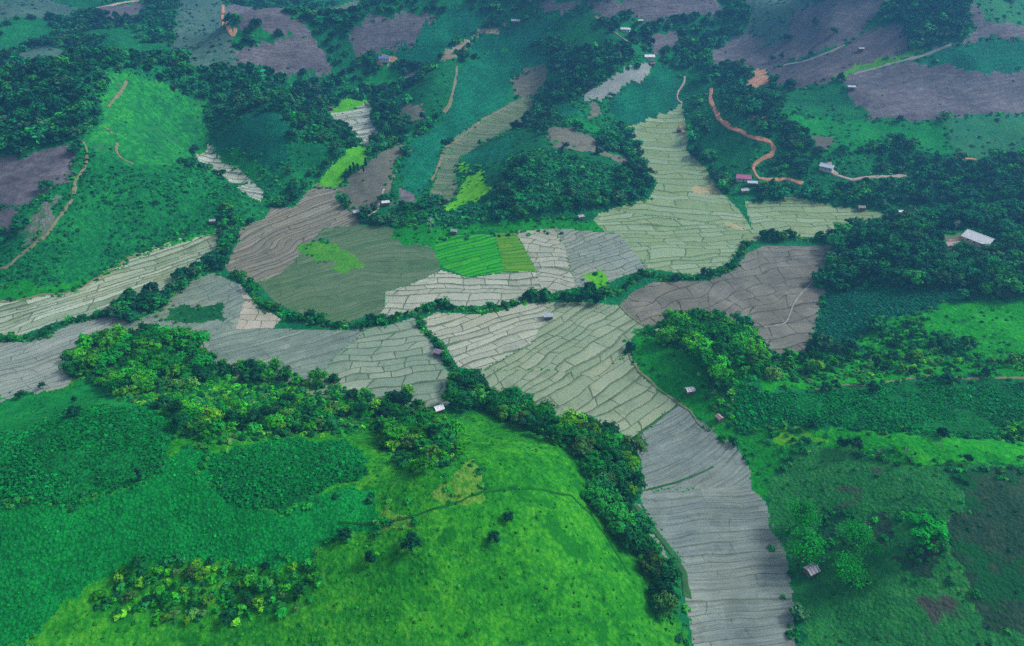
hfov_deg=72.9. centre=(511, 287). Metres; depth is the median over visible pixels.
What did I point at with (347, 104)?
lime meadow
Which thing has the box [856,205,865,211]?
field hut
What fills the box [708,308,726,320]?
broadleaf tree
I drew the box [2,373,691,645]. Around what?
grass hill
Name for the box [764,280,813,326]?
foot path
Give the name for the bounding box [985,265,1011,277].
broadleaf tree
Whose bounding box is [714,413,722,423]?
field hut
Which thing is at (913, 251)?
broadleaf tree
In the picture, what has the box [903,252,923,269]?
broadleaf tree
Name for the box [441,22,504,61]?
dry gully
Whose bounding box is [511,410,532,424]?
broadleaf tree
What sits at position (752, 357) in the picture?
broadleaf tree
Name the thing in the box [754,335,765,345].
broadleaf tree
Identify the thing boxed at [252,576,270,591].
broadleaf tree
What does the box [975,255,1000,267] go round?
broadleaf tree
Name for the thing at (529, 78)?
bare field
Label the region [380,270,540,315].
rice paddy
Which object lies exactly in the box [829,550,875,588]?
bamboo clump
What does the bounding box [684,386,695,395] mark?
field hut
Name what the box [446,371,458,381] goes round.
broadleaf tree
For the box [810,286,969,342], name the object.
crop field
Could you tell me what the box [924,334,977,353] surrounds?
bush patch
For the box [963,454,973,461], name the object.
broadleaf tree
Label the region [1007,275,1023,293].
broadleaf tree
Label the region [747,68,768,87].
dirt clearing
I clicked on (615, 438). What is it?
broadleaf tree
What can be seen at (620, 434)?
broadleaf tree
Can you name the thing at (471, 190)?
lime meadow
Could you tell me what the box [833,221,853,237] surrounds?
broadleaf tree
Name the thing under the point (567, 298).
broadleaf tree
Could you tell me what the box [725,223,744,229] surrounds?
dry plot
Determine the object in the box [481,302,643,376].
rice paddy
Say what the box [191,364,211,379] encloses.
broadleaf tree
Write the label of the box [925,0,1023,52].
bare field
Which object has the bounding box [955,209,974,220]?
broadleaf tree
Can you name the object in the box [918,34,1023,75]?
crop field
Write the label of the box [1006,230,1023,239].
broadleaf tree
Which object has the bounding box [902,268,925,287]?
broadleaf tree
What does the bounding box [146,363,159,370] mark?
broadleaf tree
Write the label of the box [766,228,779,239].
broadleaf tree
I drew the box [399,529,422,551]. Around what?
broadleaf tree
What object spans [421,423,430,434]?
broadleaf tree
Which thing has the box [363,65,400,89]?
grass slope
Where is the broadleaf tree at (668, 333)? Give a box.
[657,324,680,341]
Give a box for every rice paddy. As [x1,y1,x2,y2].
[0,228,217,334]
[0,316,214,401]
[132,273,243,338]
[202,328,367,389]
[236,285,280,328]
[305,318,452,408]
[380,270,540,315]
[422,302,551,368]
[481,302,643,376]
[481,353,678,437]
[517,227,576,292]
[554,227,647,286]
[633,402,750,489]
[641,485,794,645]
[654,538,668,558]
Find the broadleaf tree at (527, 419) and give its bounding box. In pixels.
[519,414,535,425]
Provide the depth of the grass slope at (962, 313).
406.61 m
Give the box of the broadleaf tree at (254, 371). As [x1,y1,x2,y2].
[250,364,266,379]
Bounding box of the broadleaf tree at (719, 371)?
[711,363,733,378]
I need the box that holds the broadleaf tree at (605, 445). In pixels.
[592,433,614,457]
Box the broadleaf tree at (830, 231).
[826,229,837,233]
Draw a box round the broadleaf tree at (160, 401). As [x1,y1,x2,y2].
[153,393,173,409]
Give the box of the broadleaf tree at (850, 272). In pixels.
[839,264,861,279]
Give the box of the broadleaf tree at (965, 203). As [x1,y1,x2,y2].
[957,198,975,208]
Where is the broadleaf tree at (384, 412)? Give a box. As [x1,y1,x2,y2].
[374,401,396,419]
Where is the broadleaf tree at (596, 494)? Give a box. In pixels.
[581,481,610,508]
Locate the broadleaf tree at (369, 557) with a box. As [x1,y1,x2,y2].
[364,550,376,563]
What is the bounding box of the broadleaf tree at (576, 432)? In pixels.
[565,423,589,448]
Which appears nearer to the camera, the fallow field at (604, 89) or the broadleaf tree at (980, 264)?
the broadleaf tree at (980, 264)
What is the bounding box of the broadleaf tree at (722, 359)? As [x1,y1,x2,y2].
[707,353,732,367]
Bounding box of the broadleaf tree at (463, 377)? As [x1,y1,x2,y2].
[450,370,471,385]
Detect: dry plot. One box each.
[689,185,719,193]
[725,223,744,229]
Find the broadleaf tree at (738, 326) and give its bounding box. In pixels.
[730,321,755,339]
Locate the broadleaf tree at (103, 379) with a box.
[98,369,117,386]
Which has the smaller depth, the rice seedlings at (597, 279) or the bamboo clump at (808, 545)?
the bamboo clump at (808, 545)
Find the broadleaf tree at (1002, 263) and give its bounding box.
[990,258,1007,267]
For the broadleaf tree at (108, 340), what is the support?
on the rice paddy at (26, 366)
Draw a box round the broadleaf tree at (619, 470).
[606,460,629,481]
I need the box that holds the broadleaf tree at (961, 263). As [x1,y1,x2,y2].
[955,257,973,272]
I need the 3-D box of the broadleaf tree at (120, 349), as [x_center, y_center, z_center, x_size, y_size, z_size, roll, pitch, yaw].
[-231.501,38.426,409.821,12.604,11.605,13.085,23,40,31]
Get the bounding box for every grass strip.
[759,351,1023,392]
[787,426,1023,467]
[834,46,923,78]
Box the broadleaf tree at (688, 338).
[679,329,703,348]
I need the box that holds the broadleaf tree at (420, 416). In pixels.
[413,409,430,423]
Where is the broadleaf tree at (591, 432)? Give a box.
[586,429,598,439]
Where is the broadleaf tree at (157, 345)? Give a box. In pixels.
[145,339,161,350]
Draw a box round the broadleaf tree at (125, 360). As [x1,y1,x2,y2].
[117,356,131,367]
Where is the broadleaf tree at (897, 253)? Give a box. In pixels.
[889,251,908,258]
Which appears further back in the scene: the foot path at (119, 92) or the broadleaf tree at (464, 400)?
the foot path at (119, 92)
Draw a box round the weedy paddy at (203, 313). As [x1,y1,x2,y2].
[167,303,226,323]
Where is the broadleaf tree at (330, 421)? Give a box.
[321,416,339,430]
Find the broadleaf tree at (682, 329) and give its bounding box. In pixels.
[676,323,695,340]
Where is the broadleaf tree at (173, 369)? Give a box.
[164,364,183,377]
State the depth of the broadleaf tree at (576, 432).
328.39 m
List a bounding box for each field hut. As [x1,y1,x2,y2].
[209,219,216,223]
[353,209,359,216]
[381,200,389,206]
[433,349,441,356]
[434,404,444,413]
[451,229,457,234]
[511,19,519,24]
[543,313,552,319]
[577,214,584,219]
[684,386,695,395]
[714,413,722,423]
[739,188,748,194]
[747,180,757,186]
[802,562,820,578]
[847,85,855,90]
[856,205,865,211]
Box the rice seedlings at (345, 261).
[298,241,364,273]
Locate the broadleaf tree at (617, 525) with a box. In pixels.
[601,501,635,532]
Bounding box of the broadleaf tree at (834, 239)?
[825,232,845,247]
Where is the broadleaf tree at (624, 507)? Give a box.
[618,499,628,514]
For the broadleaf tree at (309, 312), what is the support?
on the ground at (18, 30)
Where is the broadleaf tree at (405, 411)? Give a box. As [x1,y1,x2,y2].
[396,405,413,416]
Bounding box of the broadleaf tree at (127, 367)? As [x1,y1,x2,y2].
[123,358,144,372]
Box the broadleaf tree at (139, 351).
[130,345,149,360]
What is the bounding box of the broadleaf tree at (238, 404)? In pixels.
[222,397,244,409]
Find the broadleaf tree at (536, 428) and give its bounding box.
[528,419,547,435]
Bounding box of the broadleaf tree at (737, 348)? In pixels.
[725,339,745,355]
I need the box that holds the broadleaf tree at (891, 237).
[886,233,902,245]
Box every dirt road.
[96,0,138,7]
[220,5,237,36]
[708,87,803,184]
[826,162,906,180]
[956,157,994,167]
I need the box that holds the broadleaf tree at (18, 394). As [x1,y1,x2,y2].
[14,391,24,398]
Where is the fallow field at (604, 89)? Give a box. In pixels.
[582,62,650,101]
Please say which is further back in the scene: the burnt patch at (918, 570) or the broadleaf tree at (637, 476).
the broadleaf tree at (637, 476)
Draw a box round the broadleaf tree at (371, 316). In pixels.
[364,313,377,322]
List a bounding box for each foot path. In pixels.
[0,140,87,268]
[0,255,134,302]
[106,80,127,107]
[115,143,133,164]
[338,486,630,574]
[367,189,384,214]
[430,96,528,180]
[442,66,457,112]
[520,69,548,87]
[594,16,626,40]
[619,305,645,327]
[628,348,705,428]
[676,76,685,102]
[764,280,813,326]
[783,44,844,66]
[815,375,1023,390]
[853,43,951,74]
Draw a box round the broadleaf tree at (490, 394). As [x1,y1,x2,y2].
[484,392,493,405]
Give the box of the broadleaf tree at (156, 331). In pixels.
[144,327,165,337]
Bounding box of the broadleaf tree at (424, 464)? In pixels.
[413,453,434,472]
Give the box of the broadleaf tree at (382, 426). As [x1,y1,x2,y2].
[376,420,393,438]
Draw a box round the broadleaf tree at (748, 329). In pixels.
[739,324,755,334]
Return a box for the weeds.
[0,0,1023,645]
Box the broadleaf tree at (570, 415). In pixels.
[559,407,587,424]
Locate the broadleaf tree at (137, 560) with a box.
[130,553,147,568]
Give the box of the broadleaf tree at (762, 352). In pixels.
[748,344,772,360]
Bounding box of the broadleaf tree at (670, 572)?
[648,555,682,585]
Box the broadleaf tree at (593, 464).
[581,450,606,475]
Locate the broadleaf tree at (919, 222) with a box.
[909,216,931,230]
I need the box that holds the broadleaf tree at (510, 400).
[504,398,519,408]
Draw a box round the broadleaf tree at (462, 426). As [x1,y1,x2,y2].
[447,422,465,438]
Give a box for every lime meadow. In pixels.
[312,146,366,186]
[329,97,368,112]
[443,169,491,210]
[456,161,468,172]
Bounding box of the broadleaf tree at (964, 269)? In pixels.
[955,261,981,277]
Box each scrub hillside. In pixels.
[0,146,246,286]
[420,128,654,225]
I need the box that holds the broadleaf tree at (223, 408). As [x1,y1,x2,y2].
[217,405,229,421]
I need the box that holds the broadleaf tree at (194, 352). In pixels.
[188,348,204,357]
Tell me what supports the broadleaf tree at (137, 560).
on the crop field at (108, 528)
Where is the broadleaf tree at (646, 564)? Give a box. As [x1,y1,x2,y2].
[636,548,663,575]
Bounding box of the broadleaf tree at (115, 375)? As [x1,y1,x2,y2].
[103,371,125,385]
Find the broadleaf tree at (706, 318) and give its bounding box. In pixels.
[703,313,714,322]
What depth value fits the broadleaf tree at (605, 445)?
328.62 m
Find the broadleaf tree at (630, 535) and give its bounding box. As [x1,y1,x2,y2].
[620,523,637,549]
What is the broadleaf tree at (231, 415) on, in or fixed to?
on the grass hill at (557, 547)
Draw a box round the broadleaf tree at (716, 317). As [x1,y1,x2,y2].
[713,314,726,320]
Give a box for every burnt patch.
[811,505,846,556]
[859,511,893,543]
[890,537,941,578]
[930,466,1023,635]
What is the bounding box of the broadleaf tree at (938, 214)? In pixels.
[924,209,943,219]
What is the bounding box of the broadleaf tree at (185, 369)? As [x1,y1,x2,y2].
[178,364,193,376]
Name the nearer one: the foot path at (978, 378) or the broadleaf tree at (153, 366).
the foot path at (978, 378)
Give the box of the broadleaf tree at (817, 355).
[806,347,826,359]
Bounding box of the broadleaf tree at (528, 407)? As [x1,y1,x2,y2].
[519,400,537,413]
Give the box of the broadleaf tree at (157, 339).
[143,333,163,349]
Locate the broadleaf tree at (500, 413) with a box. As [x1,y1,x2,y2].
[495,404,508,420]
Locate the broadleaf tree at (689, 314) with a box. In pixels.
[679,310,695,320]
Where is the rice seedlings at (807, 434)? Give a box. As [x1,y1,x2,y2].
[790,426,828,441]
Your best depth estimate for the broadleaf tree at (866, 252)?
483.49 m
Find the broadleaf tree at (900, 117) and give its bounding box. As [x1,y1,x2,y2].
[895,115,903,120]
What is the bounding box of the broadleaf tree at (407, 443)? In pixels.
[401,434,418,449]
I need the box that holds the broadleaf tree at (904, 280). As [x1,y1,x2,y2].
[900,270,916,282]
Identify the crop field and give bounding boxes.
[0,406,173,509]
[0,443,378,645]
[208,438,368,514]
[209,109,290,171]
[293,137,334,167]
[392,67,455,122]
[395,3,491,65]
[400,49,542,196]
[463,132,515,165]
[466,18,558,56]
[550,13,634,49]
[555,100,583,116]
[609,63,681,124]
[691,118,760,176]
[732,374,1023,440]
[778,80,869,120]
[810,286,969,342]
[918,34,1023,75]
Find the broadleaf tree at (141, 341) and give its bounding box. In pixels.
[131,335,150,348]
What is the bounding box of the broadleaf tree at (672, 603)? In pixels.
[650,590,679,617]
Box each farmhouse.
[378,56,389,62]
[620,27,630,32]
[644,54,654,60]
[736,174,751,181]
[819,162,834,172]
[943,240,959,249]
[961,229,995,246]
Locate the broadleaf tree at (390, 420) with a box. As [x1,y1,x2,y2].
[378,416,396,428]
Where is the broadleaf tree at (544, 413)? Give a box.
[534,404,558,423]
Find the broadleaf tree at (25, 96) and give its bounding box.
[14,90,36,105]
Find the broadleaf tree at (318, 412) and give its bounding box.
[307,407,330,419]
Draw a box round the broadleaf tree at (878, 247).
[874,243,896,255]
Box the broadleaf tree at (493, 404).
[484,394,507,411]
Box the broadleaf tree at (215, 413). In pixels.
[200,406,225,423]
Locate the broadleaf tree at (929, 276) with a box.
[919,266,938,283]
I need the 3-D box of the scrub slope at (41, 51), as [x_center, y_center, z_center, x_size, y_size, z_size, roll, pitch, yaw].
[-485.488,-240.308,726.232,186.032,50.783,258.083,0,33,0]
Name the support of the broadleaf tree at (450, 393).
on the ground at (18, 30)
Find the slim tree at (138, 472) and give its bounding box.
[134,467,141,480]
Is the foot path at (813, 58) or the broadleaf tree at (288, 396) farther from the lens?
the foot path at (813, 58)
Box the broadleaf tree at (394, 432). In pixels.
[379,421,406,440]
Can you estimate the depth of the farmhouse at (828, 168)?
603.18 m
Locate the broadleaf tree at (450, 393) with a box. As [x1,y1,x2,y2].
[439,388,459,404]
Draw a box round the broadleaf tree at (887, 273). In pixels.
[879,264,907,284]
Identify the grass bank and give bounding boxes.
[0,226,215,300]
[392,215,600,250]
[633,403,679,436]
[633,504,691,597]
[641,466,713,490]
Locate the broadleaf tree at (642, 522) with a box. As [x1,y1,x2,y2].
[628,510,656,536]
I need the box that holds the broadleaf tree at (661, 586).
[648,577,675,595]
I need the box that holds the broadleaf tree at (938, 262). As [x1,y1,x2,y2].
[931,257,954,270]
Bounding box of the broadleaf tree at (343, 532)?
[336,526,352,540]
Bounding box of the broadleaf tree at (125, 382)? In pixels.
[111,377,130,386]
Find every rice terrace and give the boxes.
[436,234,503,276]
[495,231,536,270]
[594,209,760,274]
[613,103,750,228]
[745,195,887,236]
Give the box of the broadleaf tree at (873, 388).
[866,379,880,392]
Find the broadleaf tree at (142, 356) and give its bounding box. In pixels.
[133,349,148,364]
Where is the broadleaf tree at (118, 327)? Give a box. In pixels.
[111,323,127,335]
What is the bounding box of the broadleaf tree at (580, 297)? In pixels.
[575,293,587,303]
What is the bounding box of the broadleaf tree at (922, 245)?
[915,241,938,253]
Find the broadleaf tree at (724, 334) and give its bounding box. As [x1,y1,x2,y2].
[715,329,732,341]
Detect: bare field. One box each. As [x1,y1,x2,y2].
[0,144,76,208]
[0,207,19,232]
[100,2,145,18]
[223,4,316,45]
[234,32,331,77]
[337,144,411,215]
[349,9,434,64]
[389,186,416,205]
[395,70,423,81]
[397,103,424,123]
[510,63,547,99]
[534,0,581,15]
[546,126,628,163]
[587,102,601,118]
[588,0,723,22]
[646,30,677,56]
[712,0,889,69]
[768,23,908,88]
[811,136,834,154]
[839,61,1023,121]
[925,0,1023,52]
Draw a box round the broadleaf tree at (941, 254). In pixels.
[932,251,948,262]
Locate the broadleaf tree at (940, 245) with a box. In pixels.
[929,239,947,253]
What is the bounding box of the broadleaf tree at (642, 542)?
[630,528,656,554]
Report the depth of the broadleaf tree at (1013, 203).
509.42 m
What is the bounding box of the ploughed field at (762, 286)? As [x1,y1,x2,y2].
[620,245,832,353]
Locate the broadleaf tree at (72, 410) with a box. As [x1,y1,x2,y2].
[66,405,80,416]
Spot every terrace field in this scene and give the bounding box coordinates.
[195,144,262,200]
[225,184,358,281]
[330,0,358,8]
[330,102,377,144]
[429,98,532,203]
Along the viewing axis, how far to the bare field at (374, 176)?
604.66 m
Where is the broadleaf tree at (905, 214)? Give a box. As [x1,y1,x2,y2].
[894,209,915,218]
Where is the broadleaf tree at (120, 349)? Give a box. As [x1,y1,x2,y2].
[106,341,130,355]
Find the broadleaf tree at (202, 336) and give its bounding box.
[191,330,210,346]
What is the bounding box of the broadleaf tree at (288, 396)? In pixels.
[276,391,297,405]
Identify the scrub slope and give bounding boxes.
[0,0,77,20]
[17,45,65,63]
[171,0,238,68]
[744,0,813,48]
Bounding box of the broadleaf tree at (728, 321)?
[719,317,735,326]
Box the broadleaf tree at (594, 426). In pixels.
[589,421,602,433]
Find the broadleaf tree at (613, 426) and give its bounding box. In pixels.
[599,419,619,435]
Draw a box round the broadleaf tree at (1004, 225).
[995,219,1017,231]
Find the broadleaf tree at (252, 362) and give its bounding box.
[242,357,257,367]
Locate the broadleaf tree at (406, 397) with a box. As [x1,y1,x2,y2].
[397,392,411,403]
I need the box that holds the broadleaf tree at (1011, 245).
[1000,241,1019,249]
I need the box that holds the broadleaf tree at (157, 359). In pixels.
[147,353,170,367]
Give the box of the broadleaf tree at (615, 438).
[604,433,622,447]
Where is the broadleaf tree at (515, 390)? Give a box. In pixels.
[504,386,525,396]
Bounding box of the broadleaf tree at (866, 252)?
[855,247,875,258]
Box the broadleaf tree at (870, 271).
[861,264,881,280]
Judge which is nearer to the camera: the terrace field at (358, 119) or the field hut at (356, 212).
the field hut at (356, 212)
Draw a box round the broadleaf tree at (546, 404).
[531,398,558,418]
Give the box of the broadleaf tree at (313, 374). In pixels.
[307,367,328,384]
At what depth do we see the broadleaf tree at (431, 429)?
317.10 m
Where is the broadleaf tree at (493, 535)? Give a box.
[486,530,500,542]
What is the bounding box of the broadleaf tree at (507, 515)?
[502,511,514,521]
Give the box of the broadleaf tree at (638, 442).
[621,432,648,454]
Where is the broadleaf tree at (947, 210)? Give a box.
[945,205,962,212]
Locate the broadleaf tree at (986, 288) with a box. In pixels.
[978,282,1001,293]
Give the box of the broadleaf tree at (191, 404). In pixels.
[179,399,202,411]
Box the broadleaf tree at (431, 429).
[426,424,440,438]
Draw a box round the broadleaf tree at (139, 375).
[129,370,149,382]
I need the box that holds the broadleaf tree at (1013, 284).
[992,274,1023,292]
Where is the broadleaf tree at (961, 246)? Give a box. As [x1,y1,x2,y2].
[949,240,977,255]
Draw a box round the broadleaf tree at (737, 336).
[728,332,746,344]
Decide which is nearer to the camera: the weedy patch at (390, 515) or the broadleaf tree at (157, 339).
the weedy patch at (390, 515)
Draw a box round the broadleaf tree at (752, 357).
[744,351,763,365]
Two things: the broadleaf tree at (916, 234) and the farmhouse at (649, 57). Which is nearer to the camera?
the broadleaf tree at (916, 234)
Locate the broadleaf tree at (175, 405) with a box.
[161,397,182,416]
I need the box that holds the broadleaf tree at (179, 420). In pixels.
[169,413,190,430]
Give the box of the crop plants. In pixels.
[0,285,1023,643]
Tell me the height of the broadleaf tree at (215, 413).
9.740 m
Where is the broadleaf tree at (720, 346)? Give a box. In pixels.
[711,338,733,356]
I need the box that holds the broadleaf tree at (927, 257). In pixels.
[921,250,943,264]
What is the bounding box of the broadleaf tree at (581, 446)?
[567,435,595,455]
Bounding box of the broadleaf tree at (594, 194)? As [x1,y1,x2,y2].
[586,190,601,204]
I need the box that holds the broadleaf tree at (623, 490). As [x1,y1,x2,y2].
[614,480,631,495]
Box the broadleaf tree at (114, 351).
[107,340,129,359]
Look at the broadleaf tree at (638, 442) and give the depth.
342.23 m
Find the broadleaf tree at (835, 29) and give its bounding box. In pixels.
[831,27,838,34]
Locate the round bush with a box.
[902,506,952,549]
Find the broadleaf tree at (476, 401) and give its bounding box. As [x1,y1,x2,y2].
[472,392,486,406]
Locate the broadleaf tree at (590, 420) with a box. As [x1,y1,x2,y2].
[581,416,604,435]
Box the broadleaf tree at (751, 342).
[740,335,765,350]
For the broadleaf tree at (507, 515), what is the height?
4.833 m
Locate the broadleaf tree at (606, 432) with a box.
[597,428,612,441]
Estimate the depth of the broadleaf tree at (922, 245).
470.34 m
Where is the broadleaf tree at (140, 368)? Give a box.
[132,365,152,371]
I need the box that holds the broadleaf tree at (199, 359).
[186,351,214,366]
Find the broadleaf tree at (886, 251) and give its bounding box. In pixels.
[877,245,896,261]
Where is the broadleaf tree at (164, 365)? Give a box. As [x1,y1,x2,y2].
[159,359,181,371]
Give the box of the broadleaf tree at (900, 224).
[892,220,908,230]
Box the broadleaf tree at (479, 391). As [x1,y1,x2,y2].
[470,388,488,401]
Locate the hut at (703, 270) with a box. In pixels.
[700,267,708,273]
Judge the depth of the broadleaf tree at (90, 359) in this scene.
396.27 m
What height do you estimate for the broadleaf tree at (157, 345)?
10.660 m
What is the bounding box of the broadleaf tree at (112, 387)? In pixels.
[104,378,127,394]
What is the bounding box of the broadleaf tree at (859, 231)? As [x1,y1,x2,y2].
[847,226,870,241]
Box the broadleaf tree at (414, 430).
[404,421,426,438]
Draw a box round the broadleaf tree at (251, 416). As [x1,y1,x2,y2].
[235,408,265,430]
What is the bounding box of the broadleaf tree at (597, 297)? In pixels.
[592,292,604,303]
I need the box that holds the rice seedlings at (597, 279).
[578,270,607,288]
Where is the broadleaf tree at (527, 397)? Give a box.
[512,392,535,406]
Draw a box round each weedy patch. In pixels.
[378,504,421,532]
[431,459,484,505]
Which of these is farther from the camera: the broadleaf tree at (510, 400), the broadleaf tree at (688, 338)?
the broadleaf tree at (688, 338)
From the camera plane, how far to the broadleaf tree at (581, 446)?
321.73 m
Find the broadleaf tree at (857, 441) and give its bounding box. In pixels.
[845,435,863,449]
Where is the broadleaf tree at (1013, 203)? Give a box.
[1006,198,1023,207]
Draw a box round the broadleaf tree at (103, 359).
[95,352,115,366]
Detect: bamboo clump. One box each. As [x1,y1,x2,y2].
[780,523,832,566]
[784,496,825,532]
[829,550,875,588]
[834,515,874,553]
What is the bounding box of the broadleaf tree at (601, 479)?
[585,472,614,494]
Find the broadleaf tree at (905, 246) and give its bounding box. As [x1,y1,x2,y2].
[892,240,913,252]
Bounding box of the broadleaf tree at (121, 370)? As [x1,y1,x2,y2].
[115,367,127,374]
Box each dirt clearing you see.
[377,54,396,65]
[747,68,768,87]
[945,238,979,249]
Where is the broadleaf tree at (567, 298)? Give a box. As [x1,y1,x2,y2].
[561,294,573,302]
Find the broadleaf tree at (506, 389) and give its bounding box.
[501,386,517,396]
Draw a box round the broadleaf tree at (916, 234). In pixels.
[905,229,930,243]
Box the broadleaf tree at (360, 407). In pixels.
[348,398,368,416]
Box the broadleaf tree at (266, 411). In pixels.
[260,404,281,421]
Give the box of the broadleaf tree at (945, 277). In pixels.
[932,270,953,285]
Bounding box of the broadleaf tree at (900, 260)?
[889,254,910,267]
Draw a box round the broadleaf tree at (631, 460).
[621,451,638,467]
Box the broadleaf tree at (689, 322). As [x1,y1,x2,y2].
[678,316,700,326]
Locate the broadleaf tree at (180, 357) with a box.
[162,353,184,362]
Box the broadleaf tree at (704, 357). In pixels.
[697,350,718,367]
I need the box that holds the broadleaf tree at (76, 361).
[70,358,84,369]
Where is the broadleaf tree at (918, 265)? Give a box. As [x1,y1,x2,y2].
[911,260,926,270]
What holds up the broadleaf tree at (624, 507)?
on the grass hill at (557, 547)
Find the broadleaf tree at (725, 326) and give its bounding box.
[719,323,735,334]
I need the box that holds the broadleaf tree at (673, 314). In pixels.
[663,308,690,324]
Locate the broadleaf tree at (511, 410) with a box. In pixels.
[503,404,521,420]
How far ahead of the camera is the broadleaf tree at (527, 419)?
343.87 m
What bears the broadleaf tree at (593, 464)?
on the grass hill at (557, 547)
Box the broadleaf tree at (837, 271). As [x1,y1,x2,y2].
[831,268,847,280]
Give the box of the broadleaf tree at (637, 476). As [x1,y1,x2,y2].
[625,469,647,488]
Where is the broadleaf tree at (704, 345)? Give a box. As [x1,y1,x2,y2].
[689,337,714,354]
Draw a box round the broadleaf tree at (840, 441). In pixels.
[836,435,848,446]
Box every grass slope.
[0,376,161,433]
[216,146,268,178]
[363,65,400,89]
[570,115,602,134]
[631,328,811,499]
[785,111,953,155]
[856,296,1023,358]
[941,113,1023,157]
[973,0,1023,26]
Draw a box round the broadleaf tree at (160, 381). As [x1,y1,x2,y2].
[150,376,163,390]
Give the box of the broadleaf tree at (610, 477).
[593,469,616,485]
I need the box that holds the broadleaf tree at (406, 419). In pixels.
[399,413,415,425]
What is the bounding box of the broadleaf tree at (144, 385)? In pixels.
[133,376,157,393]
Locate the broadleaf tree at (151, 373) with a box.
[143,369,158,378]
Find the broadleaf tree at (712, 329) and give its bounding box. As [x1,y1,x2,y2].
[701,324,720,339]
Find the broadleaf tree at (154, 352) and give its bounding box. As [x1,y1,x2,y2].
[141,347,162,362]
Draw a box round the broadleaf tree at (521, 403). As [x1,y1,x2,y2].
[501,399,525,416]
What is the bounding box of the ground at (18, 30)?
[0,0,1023,645]
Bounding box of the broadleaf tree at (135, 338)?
[125,335,141,347]
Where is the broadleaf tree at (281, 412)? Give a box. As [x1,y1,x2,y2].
[278,409,287,415]
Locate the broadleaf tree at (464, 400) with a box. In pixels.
[452,390,475,407]
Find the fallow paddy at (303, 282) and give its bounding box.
[257,225,439,322]
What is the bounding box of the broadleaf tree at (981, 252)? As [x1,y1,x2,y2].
[970,249,989,260]
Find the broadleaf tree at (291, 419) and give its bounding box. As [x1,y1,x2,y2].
[284,410,301,426]
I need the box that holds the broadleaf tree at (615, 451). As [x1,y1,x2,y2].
[604,441,626,462]
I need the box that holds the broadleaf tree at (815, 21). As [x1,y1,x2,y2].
[811,17,818,26]
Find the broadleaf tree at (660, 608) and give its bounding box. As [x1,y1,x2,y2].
[650,589,673,611]
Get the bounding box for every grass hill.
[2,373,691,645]
[80,70,212,167]
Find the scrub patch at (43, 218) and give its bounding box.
[18,195,60,247]
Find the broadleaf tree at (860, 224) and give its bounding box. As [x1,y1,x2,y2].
[850,221,866,229]
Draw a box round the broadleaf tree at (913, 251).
[908,243,917,255]
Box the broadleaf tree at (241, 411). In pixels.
[236,408,246,419]
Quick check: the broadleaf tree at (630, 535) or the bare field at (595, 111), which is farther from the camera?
the bare field at (595, 111)
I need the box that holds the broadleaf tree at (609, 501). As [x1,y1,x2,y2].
[589,492,622,520]
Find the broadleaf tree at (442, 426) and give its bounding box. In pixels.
[433,418,459,437]
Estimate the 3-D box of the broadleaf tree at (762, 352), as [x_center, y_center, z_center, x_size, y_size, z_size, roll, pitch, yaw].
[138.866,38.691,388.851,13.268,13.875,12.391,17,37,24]
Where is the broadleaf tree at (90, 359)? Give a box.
[79,352,102,368]
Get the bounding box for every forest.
[0,0,1007,121]
[0,44,1023,625]
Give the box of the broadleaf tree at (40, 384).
[36,381,45,387]
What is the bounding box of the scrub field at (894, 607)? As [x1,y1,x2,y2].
[765,444,1023,645]
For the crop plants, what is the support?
on the ground at (18, 30)
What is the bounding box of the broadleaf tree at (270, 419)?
[261,412,285,428]
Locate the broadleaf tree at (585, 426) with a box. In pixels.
[572,420,589,429]
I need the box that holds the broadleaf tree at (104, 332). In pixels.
[96,328,117,340]
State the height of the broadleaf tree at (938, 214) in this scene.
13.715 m
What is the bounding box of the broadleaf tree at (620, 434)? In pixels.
[610,431,623,443]
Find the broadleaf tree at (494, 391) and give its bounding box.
[486,386,505,397]
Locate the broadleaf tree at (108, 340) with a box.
[96,334,117,346]
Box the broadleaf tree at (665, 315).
[659,311,676,321]
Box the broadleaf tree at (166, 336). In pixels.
[159,326,178,341]
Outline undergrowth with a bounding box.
[0,186,1023,645]
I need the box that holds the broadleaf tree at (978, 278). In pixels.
[970,269,996,283]
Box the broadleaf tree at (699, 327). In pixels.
[693,323,706,337]
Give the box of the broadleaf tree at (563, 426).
[557,421,573,439]
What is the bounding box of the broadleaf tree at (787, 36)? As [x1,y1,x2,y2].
[783,34,792,41]
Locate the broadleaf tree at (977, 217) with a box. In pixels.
[965,213,984,225]
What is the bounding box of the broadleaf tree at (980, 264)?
[968,255,993,271]
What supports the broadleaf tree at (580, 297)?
on the rice paddy at (585, 338)
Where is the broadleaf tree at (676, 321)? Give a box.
[671,316,684,327]
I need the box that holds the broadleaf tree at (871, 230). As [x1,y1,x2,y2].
[867,225,889,241]
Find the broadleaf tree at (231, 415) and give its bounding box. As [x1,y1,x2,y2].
[224,409,242,428]
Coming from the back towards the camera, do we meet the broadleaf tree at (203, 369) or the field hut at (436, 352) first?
the field hut at (436, 352)
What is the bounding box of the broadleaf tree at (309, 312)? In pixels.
[304,309,315,318]
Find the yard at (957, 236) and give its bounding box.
[938,231,975,239]
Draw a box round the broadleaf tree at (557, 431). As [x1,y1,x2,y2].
[545,424,564,444]
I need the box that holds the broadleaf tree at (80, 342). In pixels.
[74,333,91,348]
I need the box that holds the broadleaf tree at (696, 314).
[689,308,701,319]
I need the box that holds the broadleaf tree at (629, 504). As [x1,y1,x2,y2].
[618,494,634,512]
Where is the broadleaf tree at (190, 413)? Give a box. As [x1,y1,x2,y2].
[179,406,201,423]
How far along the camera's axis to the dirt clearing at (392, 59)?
809.89 m
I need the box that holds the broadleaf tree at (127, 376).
[124,370,135,379]
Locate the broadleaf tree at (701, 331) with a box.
[690,327,704,339]

